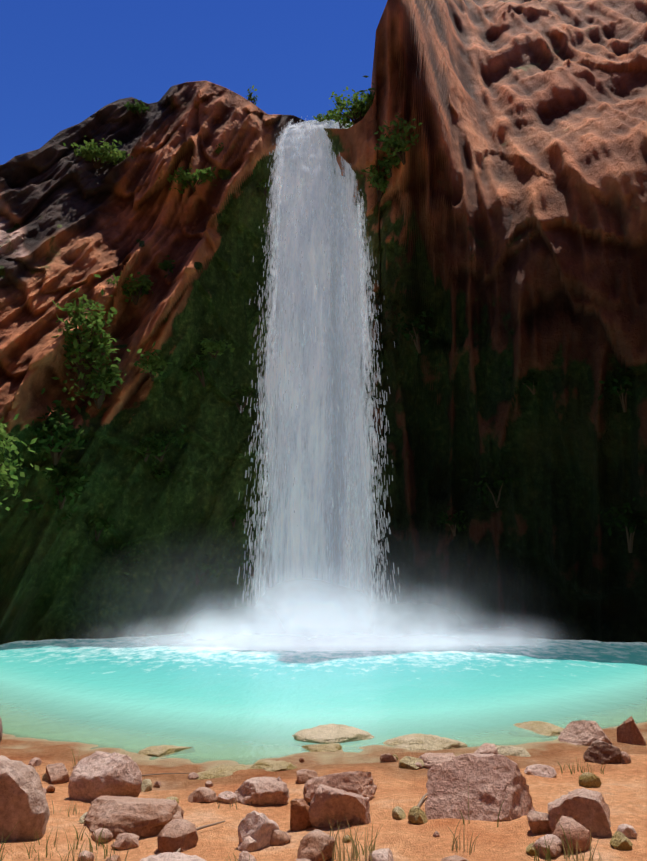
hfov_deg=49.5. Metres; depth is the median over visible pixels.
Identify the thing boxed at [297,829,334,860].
rock
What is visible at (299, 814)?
rock
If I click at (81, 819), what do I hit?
rock
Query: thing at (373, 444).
waterfall spray streaks
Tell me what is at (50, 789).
pebble
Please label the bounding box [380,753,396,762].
rock
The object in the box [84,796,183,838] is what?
rock
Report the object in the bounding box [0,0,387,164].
sky
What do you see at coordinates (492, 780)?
boulder
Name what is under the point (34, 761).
rock
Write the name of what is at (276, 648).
mist
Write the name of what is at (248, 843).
rock
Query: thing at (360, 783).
rock
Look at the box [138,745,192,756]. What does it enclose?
water slab
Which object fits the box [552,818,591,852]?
rock
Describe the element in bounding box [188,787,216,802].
rock
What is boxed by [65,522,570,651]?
mist
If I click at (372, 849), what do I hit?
grass tufts
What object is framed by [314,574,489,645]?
plunge mist
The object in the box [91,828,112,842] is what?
rock
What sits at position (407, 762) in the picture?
shore rock
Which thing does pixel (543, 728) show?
slab
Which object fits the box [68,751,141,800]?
boulder
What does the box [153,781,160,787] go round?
pebble
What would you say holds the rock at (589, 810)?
on the shore ground
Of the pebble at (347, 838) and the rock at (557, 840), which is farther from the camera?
the pebble at (347, 838)
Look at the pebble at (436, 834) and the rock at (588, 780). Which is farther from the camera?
the rock at (588, 780)
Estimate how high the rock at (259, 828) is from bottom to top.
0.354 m
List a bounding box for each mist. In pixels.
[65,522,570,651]
[79,599,572,650]
[112,612,227,644]
[162,579,330,645]
[226,547,433,645]
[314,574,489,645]
[403,602,567,645]
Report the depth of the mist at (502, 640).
26.65 m
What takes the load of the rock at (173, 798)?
on the shore ground
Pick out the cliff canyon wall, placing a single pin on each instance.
(504, 222)
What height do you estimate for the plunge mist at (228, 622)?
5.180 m
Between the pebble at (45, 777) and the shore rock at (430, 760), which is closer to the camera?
the pebble at (45, 777)
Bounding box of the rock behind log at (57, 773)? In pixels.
[46,763,69,784]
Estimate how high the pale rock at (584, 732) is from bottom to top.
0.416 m
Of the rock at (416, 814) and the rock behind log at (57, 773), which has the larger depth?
the rock behind log at (57, 773)
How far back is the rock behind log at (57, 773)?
8.29 m
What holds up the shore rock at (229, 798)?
on the shore ground
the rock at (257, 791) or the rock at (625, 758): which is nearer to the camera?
the rock at (257, 791)
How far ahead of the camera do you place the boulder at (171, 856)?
4.32 m
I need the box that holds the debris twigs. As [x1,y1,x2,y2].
[142,773,426,851]
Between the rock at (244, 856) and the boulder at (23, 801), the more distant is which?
the boulder at (23, 801)
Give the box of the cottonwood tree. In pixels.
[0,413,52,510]
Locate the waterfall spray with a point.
(306, 497)
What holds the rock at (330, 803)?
on the shore ground
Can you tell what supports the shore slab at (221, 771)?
on the shore ground
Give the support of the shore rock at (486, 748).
on the shore ground
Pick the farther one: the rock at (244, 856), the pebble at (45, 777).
the pebble at (45, 777)
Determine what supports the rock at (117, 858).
on the shore ground
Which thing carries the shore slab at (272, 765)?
on the shore ground
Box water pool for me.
[0,631,646,764]
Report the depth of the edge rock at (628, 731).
10.62 m
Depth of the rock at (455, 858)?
5.01 m
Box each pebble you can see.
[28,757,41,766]
[42,773,48,780]
[46,785,54,792]
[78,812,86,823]
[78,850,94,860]
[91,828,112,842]
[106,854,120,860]
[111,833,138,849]
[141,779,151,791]
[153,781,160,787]
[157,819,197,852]
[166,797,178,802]
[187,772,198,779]
[205,781,212,787]
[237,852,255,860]
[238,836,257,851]
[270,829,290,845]
[295,858,309,860]
[342,835,350,842]
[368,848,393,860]
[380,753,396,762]
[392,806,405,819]
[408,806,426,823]
[433,831,439,836]
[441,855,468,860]
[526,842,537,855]
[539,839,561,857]
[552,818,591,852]
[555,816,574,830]
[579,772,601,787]
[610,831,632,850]
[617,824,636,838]
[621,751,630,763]
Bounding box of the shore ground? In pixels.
[0,722,646,860]
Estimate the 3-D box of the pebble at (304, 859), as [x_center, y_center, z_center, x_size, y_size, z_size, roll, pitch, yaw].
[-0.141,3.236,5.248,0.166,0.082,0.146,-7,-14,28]
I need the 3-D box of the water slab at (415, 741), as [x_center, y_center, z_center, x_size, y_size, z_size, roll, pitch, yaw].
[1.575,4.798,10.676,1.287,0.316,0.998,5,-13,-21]
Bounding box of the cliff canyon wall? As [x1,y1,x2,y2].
[0,0,646,644]
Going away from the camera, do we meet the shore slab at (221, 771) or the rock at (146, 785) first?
the rock at (146, 785)
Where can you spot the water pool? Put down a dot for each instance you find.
(237, 704)
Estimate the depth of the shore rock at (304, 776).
8.15 m
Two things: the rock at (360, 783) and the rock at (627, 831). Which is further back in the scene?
the rock at (360, 783)
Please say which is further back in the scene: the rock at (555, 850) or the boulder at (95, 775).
the boulder at (95, 775)
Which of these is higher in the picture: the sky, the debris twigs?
the sky
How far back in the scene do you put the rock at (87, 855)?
5.51 m
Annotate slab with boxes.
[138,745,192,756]
[197,765,246,778]
[250,760,296,771]
[292,724,373,743]
[302,743,341,751]
[383,733,467,749]
[496,745,530,756]
[514,721,563,735]
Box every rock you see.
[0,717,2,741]
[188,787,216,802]
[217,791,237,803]
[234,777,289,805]
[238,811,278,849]
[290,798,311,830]
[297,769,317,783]
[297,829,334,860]
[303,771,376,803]
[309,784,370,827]
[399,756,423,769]
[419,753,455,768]
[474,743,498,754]
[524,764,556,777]
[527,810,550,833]
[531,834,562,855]
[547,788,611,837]
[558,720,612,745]
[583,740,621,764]
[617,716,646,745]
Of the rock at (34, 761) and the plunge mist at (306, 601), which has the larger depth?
the plunge mist at (306, 601)
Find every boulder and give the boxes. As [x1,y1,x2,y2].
[0,755,49,841]
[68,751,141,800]
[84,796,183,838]
[140,852,205,860]
[425,753,534,821]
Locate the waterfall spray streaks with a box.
[237,116,404,621]
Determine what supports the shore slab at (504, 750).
on the shore ground
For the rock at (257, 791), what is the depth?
7.39 m
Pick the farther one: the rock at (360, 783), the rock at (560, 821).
the rock at (360, 783)
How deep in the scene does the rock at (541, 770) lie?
8.45 m
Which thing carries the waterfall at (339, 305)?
attached to the cliff canyon wall
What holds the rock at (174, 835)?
on the shore ground
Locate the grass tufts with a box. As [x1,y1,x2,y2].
[0,747,605,860]
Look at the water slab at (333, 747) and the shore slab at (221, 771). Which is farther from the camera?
the water slab at (333, 747)
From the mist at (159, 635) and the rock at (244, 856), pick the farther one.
the mist at (159, 635)
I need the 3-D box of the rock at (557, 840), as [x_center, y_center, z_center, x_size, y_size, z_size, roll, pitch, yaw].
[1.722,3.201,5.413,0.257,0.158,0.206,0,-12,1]
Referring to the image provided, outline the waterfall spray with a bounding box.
[245,120,384,621]
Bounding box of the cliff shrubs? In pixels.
[9,75,646,584]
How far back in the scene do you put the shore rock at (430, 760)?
9.17 m
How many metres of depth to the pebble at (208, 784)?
8.17 m
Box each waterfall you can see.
[260,127,378,606]
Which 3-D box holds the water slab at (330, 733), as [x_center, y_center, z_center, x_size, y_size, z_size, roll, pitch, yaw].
[0.092,4.926,11.276,1.298,0.321,1.235,-11,-16,41]
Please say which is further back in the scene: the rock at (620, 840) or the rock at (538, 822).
the rock at (538, 822)
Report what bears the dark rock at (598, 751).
on the shore ground
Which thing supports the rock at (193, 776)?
on the shore ground

